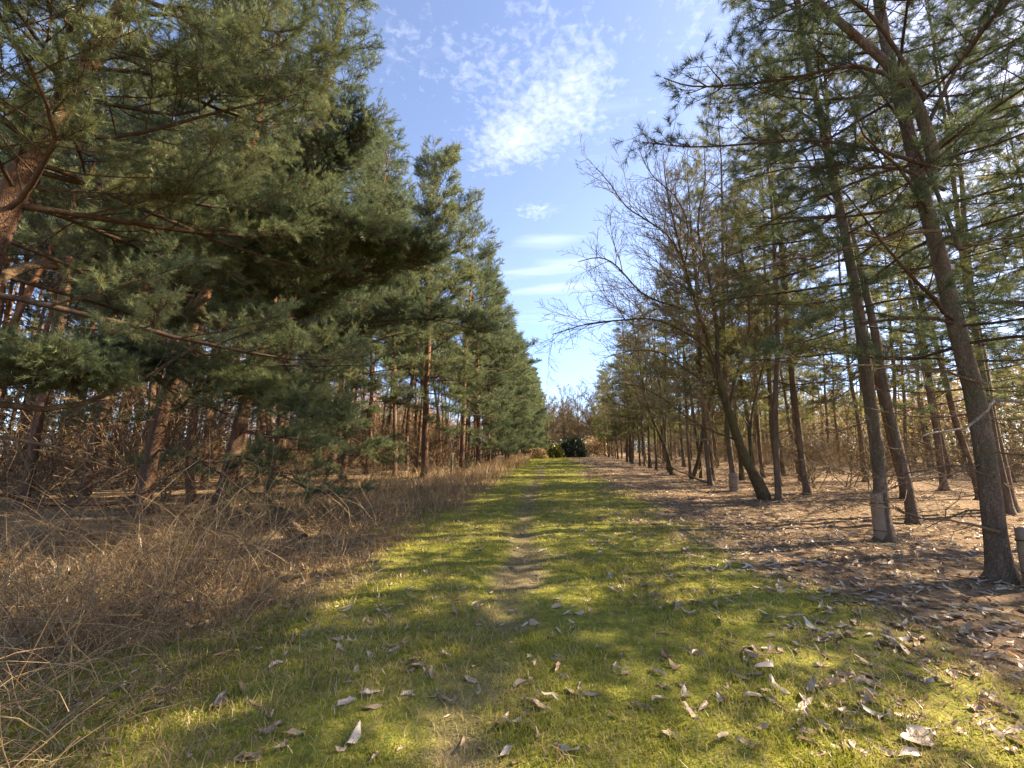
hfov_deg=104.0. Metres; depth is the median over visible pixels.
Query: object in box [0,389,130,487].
bare shrub
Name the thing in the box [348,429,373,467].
bare shrub
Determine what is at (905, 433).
pine tree
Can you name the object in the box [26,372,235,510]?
bare shrub
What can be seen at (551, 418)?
pine tree
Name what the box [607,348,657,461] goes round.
bare sapling
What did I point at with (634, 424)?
pine tree
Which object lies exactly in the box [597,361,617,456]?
pine tree
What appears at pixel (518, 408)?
pine tree
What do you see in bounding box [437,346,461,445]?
pine tree
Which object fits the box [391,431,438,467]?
bare shrub
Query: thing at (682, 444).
pine tree
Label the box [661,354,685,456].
pine tree
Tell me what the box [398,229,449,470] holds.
pine tree
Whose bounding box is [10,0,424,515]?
pine tree
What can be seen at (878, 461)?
pine tree
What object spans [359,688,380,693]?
fallen leaf
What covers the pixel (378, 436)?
bare shrub
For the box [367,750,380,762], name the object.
fallen leaf
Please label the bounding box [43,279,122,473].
pine tree
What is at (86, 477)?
pine tree
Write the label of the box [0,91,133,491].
pine tree
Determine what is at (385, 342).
pine tree
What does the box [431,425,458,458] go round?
bare shrub
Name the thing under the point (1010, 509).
pine tree
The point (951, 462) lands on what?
bare shrub
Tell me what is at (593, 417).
bare tree
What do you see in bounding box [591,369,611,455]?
pine tree
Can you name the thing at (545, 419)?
pine tree
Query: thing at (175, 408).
pine tree
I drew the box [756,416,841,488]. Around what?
bare shrub
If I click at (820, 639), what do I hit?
fallen leaf
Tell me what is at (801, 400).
pine tree
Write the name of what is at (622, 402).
pine tree
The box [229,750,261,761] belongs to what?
fallen leaf
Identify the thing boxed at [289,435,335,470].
bare shrub
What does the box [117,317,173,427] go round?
pine tree
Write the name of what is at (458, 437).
bare shrub
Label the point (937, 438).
pine tree
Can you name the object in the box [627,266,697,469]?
pine tree
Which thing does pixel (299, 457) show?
bare shrub
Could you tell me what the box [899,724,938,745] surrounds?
fallen leaf
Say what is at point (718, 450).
bare shrub
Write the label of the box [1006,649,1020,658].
fallen leaf
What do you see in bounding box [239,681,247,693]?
fallen leaf
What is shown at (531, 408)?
pine tree
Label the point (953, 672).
fallen leaf
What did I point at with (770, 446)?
bare shrub
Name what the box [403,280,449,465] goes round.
pine tree
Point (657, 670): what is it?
fallen leaf
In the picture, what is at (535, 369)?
pine tree
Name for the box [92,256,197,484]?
pine tree
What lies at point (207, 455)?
pine tree
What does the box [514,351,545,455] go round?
pine tree
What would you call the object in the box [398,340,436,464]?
pine tree
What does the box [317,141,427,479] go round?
pine tree
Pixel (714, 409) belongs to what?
pine tree
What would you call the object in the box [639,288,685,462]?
pine tree
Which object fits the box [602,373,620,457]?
pine tree
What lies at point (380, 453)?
bare shrub
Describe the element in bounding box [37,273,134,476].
pine tree
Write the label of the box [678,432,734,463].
bare shrub
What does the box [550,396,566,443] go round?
bare tree
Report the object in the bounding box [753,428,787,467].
bare shrub
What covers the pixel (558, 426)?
bare tree
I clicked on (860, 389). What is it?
pine tree
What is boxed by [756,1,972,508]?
pine tree
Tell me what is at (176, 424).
bare shrub
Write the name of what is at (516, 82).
sky
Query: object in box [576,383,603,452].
bare tree
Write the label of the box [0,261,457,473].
distant woodland
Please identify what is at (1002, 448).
pine tree
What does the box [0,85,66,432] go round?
pine tree
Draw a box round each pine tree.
[0,0,164,510]
[0,0,373,537]
[0,47,167,460]
[0,77,74,465]
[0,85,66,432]
[0,87,73,476]
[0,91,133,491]
[0,140,34,429]
[0,142,103,486]
[4,250,103,476]
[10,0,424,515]
[13,0,276,510]
[25,163,127,478]
[35,87,189,494]
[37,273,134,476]
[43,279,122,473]
[53,108,152,476]
[75,274,193,480]
[76,277,166,470]
[79,99,219,482]
[84,94,193,486]
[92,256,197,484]
[109,300,183,474]
[112,40,277,504]
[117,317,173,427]
[125,280,198,478]
[131,284,209,475]
[143,0,459,513]
[149,293,203,470]
[159,147,256,487]
[161,178,241,482]
[176,275,229,466]
[178,285,244,475]
[185,32,340,493]
[191,301,249,465]
[201,107,290,483]
[212,158,299,488]
[219,295,289,474]
[225,281,321,479]
[225,290,314,484]
[226,293,296,476]
[242,130,501,491]
[245,355,274,455]
[287,346,309,463]
[297,327,338,391]
[303,297,343,470]
[306,117,426,483]
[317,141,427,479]
[321,167,447,482]
[323,141,398,476]
[323,331,389,468]
[352,298,390,474]
[353,329,402,467]
[357,201,435,476]
[365,332,414,465]
[369,289,421,472]
[369,333,410,462]
[377,368,408,455]
[380,341,424,442]
[392,365,420,432]
[397,134,488,477]
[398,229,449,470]
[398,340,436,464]
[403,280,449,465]
[404,220,462,471]
[404,342,434,461]
[405,327,441,461]
[428,301,460,461]
[431,349,455,450]
[432,199,532,471]
[433,340,455,459]
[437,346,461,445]
[448,383,459,457]
[451,359,471,458]
[452,338,475,459]
[454,324,475,462]
[454,349,475,457]
[457,241,538,466]
[465,345,480,460]
[469,266,541,463]
[475,323,530,459]
[479,285,536,462]
[494,322,538,460]
[495,360,540,458]
[510,353,536,455]
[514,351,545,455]
[516,339,544,453]
[520,366,547,453]
[522,393,544,452]
[531,366,549,442]
[532,367,551,442]
[536,393,547,447]
[538,378,553,446]
[539,394,550,445]
[589,361,611,456]
[590,385,611,447]
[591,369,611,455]
[595,371,612,455]
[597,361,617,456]
[601,303,646,463]
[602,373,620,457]
[606,358,625,458]
[608,329,650,431]
[610,0,1023,585]
[611,343,641,449]
[614,303,662,465]
[615,335,652,461]
[621,312,669,463]
[622,372,656,457]
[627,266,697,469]
[631,230,713,476]
[631,357,663,440]
[635,128,767,486]
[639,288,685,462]
[646,350,676,458]
[646,380,669,457]
[653,174,762,481]
[654,76,799,491]
[655,288,717,466]
[656,338,684,459]
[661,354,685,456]
[677,312,720,448]
[680,0,1023,542]
[682,351,701,459]
[683,293,738,465]
[691,351,722,458]
[693,324,740,457]
[696,200,794,475]
[700,42,892,500]
[700,63,890,494]
[708,105,841,489]
[709,173,795,477]
[711,407,740,459]
[716,314,750,433]
[716,356,743,457]
[731,258,784,465]
[736,307,782,463]
[738,302,791,461]
[741,159,861,481]
[744,241,844,473]
[749,0,1016,524]
[754,270,821,463]
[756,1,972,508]
[761,282,829,445]
[792,159,899,481]
[794,263,861,472]
[805,297,862,466]
[820,255,912,468]
[825,0,1023,512]
[832,83,1023,490]
[837,164,963,480]
[839,218,965,475]
[848,96,1016,501]
[862,0,1023,515]
[877,187,1002,478]
[904,0,1023,470]
[945,75,1023,463]
[964,116,1023,425]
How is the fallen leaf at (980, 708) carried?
on the ground at (640, 661)
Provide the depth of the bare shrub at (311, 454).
20.56 m
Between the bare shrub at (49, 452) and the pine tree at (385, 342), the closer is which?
the bare shrub at (49, 452)
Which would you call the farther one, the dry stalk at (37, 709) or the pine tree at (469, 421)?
the pine tree at (469, 421)
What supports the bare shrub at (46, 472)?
on the ground at (640, 661)
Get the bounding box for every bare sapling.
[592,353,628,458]
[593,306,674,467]
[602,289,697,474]
[604,381,617,458]
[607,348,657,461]
[611,350,629,461]
[620,332,648,465]
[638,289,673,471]
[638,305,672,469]
[660,327,722,469]
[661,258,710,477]
[680,235,762,479]
[688,263,774,479]
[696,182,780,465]
[735,284,849,475]
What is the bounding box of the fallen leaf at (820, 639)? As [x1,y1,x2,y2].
[816,635,830,641]
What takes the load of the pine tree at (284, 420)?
on the ground at (640, 661)
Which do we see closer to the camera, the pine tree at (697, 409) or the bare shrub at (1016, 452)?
the bare shrub at (1016, 452)
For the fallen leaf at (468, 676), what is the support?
on the ground at (640, 661)
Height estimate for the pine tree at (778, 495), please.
15.691 m
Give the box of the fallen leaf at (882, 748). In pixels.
[862,734,892,753]
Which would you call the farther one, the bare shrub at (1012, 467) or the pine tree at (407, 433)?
the pine tree at (407, 433)
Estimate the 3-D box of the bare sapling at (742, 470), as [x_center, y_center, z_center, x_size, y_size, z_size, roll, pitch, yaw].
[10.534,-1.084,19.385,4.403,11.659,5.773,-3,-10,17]
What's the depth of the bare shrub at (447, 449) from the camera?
32.73 m
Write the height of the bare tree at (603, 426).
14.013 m
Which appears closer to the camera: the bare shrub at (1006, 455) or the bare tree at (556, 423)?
the bare shrub at (1006, 455)
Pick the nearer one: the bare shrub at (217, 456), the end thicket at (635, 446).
the bare shrub at (217, 456)
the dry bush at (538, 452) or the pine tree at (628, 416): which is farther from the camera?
the dry bush at (538, 452)
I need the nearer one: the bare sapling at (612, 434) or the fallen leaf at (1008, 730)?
the fallen leaf at (1008, 730)
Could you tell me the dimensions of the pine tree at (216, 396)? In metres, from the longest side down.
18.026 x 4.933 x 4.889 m
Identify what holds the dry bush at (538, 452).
on the ground at (640, 661)
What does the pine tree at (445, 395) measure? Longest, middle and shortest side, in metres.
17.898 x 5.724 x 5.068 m
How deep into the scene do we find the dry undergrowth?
3.97 m
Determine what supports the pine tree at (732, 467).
on the ground at (640, 661)
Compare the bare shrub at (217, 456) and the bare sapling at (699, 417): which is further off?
the bare sapling at (699, 417)
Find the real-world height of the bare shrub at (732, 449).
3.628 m
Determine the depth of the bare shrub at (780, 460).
22.21 m
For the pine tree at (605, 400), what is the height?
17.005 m
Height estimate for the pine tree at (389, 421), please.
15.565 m
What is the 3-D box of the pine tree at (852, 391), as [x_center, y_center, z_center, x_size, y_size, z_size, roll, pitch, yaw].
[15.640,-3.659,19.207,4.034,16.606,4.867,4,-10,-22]
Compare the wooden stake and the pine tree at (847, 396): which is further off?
the pine tree at (847, 396)
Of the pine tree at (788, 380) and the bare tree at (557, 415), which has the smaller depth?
the pine tree at (788, 380)
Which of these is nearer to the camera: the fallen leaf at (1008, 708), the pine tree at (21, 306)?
the fallen leaf at (1008, 708)
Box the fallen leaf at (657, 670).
[650,668,665,675]
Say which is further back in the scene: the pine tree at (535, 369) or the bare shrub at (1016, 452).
the pine tree at (535, 369)
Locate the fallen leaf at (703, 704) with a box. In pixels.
[699,700,708,710]
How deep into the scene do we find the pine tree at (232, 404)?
17.52 m
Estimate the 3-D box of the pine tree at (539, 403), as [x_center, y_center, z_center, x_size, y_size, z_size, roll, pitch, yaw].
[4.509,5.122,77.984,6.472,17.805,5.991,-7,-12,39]
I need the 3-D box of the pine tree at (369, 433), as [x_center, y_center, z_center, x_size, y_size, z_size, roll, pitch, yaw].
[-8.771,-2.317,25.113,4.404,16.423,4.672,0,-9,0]
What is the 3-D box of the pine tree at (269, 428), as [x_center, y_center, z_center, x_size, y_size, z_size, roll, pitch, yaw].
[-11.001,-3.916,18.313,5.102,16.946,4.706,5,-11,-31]
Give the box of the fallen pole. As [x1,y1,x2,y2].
[262,492,307,539]
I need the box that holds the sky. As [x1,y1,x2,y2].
[0,0,1023,448]
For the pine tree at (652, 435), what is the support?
on the ground at (640, 661)
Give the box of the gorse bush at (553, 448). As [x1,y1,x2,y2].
[547,443,565,457]
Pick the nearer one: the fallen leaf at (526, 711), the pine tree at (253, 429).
the fallen leaf at (526, 711)
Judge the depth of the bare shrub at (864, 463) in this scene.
17.33 m
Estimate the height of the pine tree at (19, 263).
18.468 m
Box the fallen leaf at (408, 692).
[400,689,415,694]
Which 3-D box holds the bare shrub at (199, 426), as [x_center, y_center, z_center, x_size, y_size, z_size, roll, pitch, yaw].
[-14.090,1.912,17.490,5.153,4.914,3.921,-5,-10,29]
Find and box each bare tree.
[521,98,844,499]
[540,382,562,443]
[540,395,566,453]
[547,403,571,445]
[549,384,585,443]
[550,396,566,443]
[554,395,578,441]
[559,399,581,436]
[564,382,598,438]
[565,404,590,449]
[565,406,590,438]
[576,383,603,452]
[577,392,600,453]
[583,398,601,441]
[584,392,613,436]
[584,403,603,452]
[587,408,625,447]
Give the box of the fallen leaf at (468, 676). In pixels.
[462,674,477,682]
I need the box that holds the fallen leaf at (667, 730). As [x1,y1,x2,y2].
[662,729,682,737]
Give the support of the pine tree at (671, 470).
on the ground at (640, 661)
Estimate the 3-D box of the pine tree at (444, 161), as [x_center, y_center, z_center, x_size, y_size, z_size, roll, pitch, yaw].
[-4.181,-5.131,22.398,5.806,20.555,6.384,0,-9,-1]
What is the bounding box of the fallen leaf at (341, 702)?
[332,696,355,706]
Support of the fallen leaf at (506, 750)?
on the ground at (640, 661)
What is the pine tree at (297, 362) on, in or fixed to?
on the ground at (640, 661)
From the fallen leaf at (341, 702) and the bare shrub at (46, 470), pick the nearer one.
the fallen leaf at (341, 702)
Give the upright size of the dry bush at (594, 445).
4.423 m
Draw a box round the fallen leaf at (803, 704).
[792,699,805,713]
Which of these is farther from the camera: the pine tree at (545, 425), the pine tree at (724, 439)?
the pine tree at (545, 425)
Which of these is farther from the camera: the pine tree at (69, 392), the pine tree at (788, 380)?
the pine tree at (788, 380)
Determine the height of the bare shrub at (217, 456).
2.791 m
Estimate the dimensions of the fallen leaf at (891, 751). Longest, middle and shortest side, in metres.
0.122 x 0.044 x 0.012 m
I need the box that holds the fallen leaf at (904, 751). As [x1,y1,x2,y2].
[892,746,923,756]
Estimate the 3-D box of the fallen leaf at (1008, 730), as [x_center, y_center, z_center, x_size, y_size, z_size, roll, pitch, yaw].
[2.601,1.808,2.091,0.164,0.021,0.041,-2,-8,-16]
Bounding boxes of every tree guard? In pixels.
[728,473,739,491]
[869,490,887,539]
[1013,525,1023,583]
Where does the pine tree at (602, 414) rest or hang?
on the ground at (640, 661)
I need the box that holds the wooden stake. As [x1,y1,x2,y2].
[450,454,452,477]
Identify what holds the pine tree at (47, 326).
on the ground at (640, 661)
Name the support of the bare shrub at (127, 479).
on the ground at (640, 661)
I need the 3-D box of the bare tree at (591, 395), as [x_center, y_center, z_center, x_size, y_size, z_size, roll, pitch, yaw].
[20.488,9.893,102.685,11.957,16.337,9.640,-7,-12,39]
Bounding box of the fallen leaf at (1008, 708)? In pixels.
[997,704,1022,719]
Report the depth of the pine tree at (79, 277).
15.90 m
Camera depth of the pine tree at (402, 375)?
37.06 m
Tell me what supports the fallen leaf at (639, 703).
on the ground at (640, 661)
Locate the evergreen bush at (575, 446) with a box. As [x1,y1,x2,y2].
[558,434,589,456]
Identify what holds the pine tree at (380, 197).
on the ground at (640, 661)
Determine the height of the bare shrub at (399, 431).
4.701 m
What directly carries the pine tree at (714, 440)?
on the ground at (640, 661)
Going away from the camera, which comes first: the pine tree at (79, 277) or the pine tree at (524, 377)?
the pine tree at (79, 277)
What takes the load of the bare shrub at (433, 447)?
on the ground at (640, 661)
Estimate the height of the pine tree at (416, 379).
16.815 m
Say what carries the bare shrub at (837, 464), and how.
on the ground at (640, 661)
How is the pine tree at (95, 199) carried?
on the ground at (640, 661)
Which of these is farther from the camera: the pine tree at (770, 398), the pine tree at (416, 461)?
the pine tree at (416, 461)
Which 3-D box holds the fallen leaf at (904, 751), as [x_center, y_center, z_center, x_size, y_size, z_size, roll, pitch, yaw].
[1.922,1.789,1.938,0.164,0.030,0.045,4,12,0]
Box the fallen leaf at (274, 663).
[264,660,282,670]
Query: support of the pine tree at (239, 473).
on the ground at (640, 661)
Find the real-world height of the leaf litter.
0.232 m
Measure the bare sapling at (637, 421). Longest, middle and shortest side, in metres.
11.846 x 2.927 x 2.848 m
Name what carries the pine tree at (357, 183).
on the ground at (640, 661)
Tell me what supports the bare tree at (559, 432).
on the ground at (640, 661)
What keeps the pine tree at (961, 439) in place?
on the ground at (640, 661)
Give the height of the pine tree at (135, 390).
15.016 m
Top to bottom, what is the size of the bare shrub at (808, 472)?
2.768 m
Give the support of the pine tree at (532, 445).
on the ground at (640, 661)
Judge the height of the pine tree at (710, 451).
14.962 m
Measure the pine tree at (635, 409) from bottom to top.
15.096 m
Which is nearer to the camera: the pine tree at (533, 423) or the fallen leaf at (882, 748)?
the fallen leaf at (882, 748)
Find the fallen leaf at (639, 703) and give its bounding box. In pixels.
[630,702,656,709]
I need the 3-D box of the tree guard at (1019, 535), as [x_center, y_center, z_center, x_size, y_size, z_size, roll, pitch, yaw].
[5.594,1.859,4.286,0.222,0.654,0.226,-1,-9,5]
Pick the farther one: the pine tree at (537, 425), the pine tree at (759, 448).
the pine tree at (537, 425)
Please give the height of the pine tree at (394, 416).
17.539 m
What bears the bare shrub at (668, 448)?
on the ground at (640, 661)
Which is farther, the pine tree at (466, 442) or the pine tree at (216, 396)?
the pine tree at (466, 442)
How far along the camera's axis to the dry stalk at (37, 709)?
2.09 m
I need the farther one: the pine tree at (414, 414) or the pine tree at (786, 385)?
the pine tree at (414, 414)
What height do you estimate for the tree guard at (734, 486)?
0.667 m
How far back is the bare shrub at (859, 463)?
14.06 m
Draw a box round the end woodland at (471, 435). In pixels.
[429,411,525,452]
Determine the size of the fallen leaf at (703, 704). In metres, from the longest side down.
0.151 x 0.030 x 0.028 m
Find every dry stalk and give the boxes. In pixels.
[22,677,53,741]
[253,691,284,736]
[301,624,313,679]
[324,645,342,694]
[864,651,886,685]
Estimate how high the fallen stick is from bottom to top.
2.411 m
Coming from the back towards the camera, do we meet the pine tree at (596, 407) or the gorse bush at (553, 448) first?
the pine tree at (596, 407)
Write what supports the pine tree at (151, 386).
on the ground at (640, 661)
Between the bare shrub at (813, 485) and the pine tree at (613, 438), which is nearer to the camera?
the bare shrub at (813, 485)
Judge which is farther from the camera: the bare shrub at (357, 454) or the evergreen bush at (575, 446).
the evergreen bush at (575, 446)
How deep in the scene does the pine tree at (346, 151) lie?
9.08 m
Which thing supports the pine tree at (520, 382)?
on the ground at (640, 661)
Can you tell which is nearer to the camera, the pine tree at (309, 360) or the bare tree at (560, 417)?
the pine tree at (309, 360)
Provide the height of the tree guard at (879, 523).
0.837 m
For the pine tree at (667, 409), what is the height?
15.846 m
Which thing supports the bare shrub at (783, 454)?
on the ground at (640, 661)
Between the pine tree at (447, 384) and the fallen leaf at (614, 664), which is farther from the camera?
the pine tree at (447, 384)
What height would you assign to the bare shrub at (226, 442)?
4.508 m
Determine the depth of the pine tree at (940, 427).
19.45 m
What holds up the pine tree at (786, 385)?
on the ground at (640, 661)
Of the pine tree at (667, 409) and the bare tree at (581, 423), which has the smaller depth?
the pine tree at (667, 409)
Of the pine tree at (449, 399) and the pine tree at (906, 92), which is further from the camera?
the pine tree at (449, 399)
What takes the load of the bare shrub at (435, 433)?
on the ground at (640, 661)
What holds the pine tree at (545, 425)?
on the ground at (640, 661)
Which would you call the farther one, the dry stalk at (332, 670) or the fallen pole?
the fallen pole
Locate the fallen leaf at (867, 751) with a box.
[862,747,872,757]
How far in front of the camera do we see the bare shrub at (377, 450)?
25.46 m
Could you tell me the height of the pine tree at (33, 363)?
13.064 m
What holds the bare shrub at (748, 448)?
on the ground at (640, 661)
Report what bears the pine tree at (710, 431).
on the ground at (640, 661)
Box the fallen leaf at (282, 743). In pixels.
[273,737,290,747]
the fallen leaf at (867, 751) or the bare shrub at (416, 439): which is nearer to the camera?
the fallen leaf at (867, 751)
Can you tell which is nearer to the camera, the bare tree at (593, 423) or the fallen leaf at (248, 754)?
the fallen leaf at (248, 754)
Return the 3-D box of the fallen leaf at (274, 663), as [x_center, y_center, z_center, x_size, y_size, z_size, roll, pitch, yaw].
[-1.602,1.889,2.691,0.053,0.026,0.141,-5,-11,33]
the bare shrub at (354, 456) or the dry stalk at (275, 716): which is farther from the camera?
the bare shrub at (354, 456)
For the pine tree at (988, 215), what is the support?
on the ground at (640, 661)
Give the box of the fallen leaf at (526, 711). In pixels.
[513,709,531,714]
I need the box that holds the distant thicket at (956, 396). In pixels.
[645,339,1023,471]
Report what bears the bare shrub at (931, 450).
on the ground at (640, 661)
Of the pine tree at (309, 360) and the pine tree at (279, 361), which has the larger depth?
the pine tree at (309, 360)
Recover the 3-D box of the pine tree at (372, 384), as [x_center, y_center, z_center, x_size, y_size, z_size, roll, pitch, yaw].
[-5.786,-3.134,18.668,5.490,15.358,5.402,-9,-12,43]
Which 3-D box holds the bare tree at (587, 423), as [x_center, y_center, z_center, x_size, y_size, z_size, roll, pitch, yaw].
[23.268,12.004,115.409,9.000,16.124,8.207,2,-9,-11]
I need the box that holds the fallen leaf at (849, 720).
[841,717,853,723]
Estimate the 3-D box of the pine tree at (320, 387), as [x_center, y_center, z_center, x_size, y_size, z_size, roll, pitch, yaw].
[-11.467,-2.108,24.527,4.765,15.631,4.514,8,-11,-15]
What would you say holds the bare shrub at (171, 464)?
on the ground at (640, 661)
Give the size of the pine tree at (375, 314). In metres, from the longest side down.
13.913 x 9.367 x 4.594 m
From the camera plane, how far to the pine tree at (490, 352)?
27.14 m
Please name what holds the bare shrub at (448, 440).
on the ground at (640, 661)
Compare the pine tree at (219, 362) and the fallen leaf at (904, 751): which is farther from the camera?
the pine tree at (219, 362)
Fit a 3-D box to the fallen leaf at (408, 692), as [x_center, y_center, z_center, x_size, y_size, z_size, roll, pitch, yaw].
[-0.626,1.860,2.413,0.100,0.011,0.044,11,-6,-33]
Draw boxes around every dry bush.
[523,447,548,457]
[585,436,616,455]
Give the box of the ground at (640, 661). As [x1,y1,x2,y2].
[0,449,1023,767]
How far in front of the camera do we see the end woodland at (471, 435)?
132.09 m
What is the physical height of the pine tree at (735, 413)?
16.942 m
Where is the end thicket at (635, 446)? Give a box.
[544,397,700,452]
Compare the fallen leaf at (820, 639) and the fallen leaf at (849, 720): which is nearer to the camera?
the fallen leaf at (849, 720)
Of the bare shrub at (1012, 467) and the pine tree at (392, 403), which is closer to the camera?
the bare shrub at (1012, 467)
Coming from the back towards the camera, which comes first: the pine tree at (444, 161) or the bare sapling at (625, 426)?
the bare sapling at (625, 426)
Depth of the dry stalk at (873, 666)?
2.54 m
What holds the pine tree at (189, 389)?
on the ground at (640, 661)
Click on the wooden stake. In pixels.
(451, 464)
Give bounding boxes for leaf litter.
[3,456,1023,762]
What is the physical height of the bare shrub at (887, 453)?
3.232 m
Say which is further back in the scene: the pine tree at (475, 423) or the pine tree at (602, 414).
the pine tree at (602, 414)
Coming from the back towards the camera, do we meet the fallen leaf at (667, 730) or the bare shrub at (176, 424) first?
the bare shrub at (176, 424)
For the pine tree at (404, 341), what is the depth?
24.12 m
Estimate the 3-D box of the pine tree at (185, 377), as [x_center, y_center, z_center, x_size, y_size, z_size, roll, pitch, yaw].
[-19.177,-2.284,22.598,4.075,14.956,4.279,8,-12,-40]
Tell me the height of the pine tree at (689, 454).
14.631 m
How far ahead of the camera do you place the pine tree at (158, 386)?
20.48 m
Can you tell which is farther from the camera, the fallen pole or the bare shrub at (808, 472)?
the bare shrub at (808, 472)
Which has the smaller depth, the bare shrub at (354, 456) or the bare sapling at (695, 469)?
the bare sapling at (695, 469)
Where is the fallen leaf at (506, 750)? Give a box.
[497,744,514,756]
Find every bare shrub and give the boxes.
[0,321,147,498]
[0,383,136,501]
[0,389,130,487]
[0,419,106,498]
[1,408,108,490]
[21,322,262,500]
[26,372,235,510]
[41,411,140,486]
[56,422,199,489]
[65,348,274,491]
[74,386,228,476]
[123,414,221,480]
[164,391,237,484]
[181,398,255,466]
[196,427,230,479]
[255,421,329,481]
[273,428,351,477]
[278,427,366,486]
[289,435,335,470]
[325,396,390,471]
[340,436,374,468]
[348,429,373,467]
[349,415,401,471]
[352,407,388,464]
[356,411,414,468]
[359,417,414,470]
[372,411,421,467]
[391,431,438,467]
[392,421,450,465]
[399,430,432,465]
[410,396,467,467]
[411,412,446,456]
[420,426,458,465]
[430,417,481,463]
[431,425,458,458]
[437,406,483,462]
[638,429,711,463]
[657,437,679,456]
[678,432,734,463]
[694,418,742,467]
[717,428,762,464]
[733,429,767,463]
[743,411,857,475]
[744,418,784,469]
[745,396,942,486]
[746,424,794,471]
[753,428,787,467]
[755,436,796,473]
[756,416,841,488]
[761,427,787,457]
[782,421,868,466]
[790,420,853,474]
[791,420,850,483]
[804,428,850,461]
[816,426,928,484]
[830,430,935,470]
[849,397,946,490]
[902,407,1023,475]
[903,420,971,469]
[945,407,1023,477]
[962,403,1023,482]
[1001,425,1023,476]
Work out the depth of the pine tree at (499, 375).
30.32 m
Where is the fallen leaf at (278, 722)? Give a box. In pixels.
[261,720,283,731]
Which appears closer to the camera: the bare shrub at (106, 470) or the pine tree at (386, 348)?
the bare shrub at (106, 470)
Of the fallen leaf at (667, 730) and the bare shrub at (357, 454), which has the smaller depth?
the fallen leaf at (667, 730)
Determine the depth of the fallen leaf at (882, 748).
2.00 m
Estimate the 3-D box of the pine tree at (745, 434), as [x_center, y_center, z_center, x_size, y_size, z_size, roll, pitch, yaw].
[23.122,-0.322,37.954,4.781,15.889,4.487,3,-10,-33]
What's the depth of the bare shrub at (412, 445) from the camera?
34.52 m
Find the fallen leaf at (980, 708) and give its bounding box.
[963,703,993,711]
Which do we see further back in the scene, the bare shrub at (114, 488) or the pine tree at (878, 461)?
the bare shrub at (114, 488)
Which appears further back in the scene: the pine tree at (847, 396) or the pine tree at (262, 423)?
the pine tree at (847, 396)
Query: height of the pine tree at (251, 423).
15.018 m
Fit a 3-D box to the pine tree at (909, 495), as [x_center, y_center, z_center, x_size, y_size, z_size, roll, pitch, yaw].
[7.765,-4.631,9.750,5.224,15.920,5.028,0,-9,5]
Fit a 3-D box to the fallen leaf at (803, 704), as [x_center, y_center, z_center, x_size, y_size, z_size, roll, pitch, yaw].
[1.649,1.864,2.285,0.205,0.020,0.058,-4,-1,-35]
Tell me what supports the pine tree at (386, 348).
on the ground at (640, 661)
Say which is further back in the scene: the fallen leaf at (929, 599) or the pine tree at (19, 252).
the pine tree at (19, 252)
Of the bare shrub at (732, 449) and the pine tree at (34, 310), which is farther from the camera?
the bare shrub at (732, 449)
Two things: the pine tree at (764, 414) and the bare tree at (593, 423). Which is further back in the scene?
the bare tree at (593, 423)
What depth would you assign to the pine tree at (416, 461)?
26.31 m
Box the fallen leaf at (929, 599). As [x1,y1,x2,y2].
[910,596,940,600]
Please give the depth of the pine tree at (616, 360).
48.56 m
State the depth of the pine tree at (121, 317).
20.54 m
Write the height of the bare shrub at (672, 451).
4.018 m
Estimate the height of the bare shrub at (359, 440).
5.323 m
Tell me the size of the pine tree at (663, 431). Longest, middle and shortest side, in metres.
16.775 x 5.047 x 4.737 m
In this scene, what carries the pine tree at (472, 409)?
on the ground at (640, 661)
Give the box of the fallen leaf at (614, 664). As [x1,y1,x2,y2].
[612,661,617,672]
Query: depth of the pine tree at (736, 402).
43.31 m
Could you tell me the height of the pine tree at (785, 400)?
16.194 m
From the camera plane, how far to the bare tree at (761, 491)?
11.11 m
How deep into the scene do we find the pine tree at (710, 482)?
16.91 m
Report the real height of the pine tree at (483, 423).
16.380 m
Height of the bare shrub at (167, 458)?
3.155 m
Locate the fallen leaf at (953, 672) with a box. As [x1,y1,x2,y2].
[946,668,959,678]
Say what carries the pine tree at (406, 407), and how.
on the ground at (640, 661)
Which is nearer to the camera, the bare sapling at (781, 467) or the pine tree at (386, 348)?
the bare sapling at (781, 467)
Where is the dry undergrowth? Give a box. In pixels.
[0,431,533,767]
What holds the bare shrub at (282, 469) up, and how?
on the ground at (640, 661)
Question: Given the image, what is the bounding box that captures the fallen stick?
[650,450,706,482]
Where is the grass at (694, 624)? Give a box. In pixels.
[0,458,1023,767]
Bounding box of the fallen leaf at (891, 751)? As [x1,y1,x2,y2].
[877,749,895,755]
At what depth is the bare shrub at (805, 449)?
20.69 m
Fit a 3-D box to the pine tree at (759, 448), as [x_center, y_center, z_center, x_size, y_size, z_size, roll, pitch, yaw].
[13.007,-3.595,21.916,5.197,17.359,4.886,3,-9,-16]
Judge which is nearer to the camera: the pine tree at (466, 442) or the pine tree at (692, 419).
the pine tree at (466, 442)
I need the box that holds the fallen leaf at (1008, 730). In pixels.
[1003,726,1021,733]
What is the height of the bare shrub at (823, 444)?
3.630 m
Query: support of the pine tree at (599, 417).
on the ground at (640, 661)
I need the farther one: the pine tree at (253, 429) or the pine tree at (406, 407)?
the pine tree at (406, 407)
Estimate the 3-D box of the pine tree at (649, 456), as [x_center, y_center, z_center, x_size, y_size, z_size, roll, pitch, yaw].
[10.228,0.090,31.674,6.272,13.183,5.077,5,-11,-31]

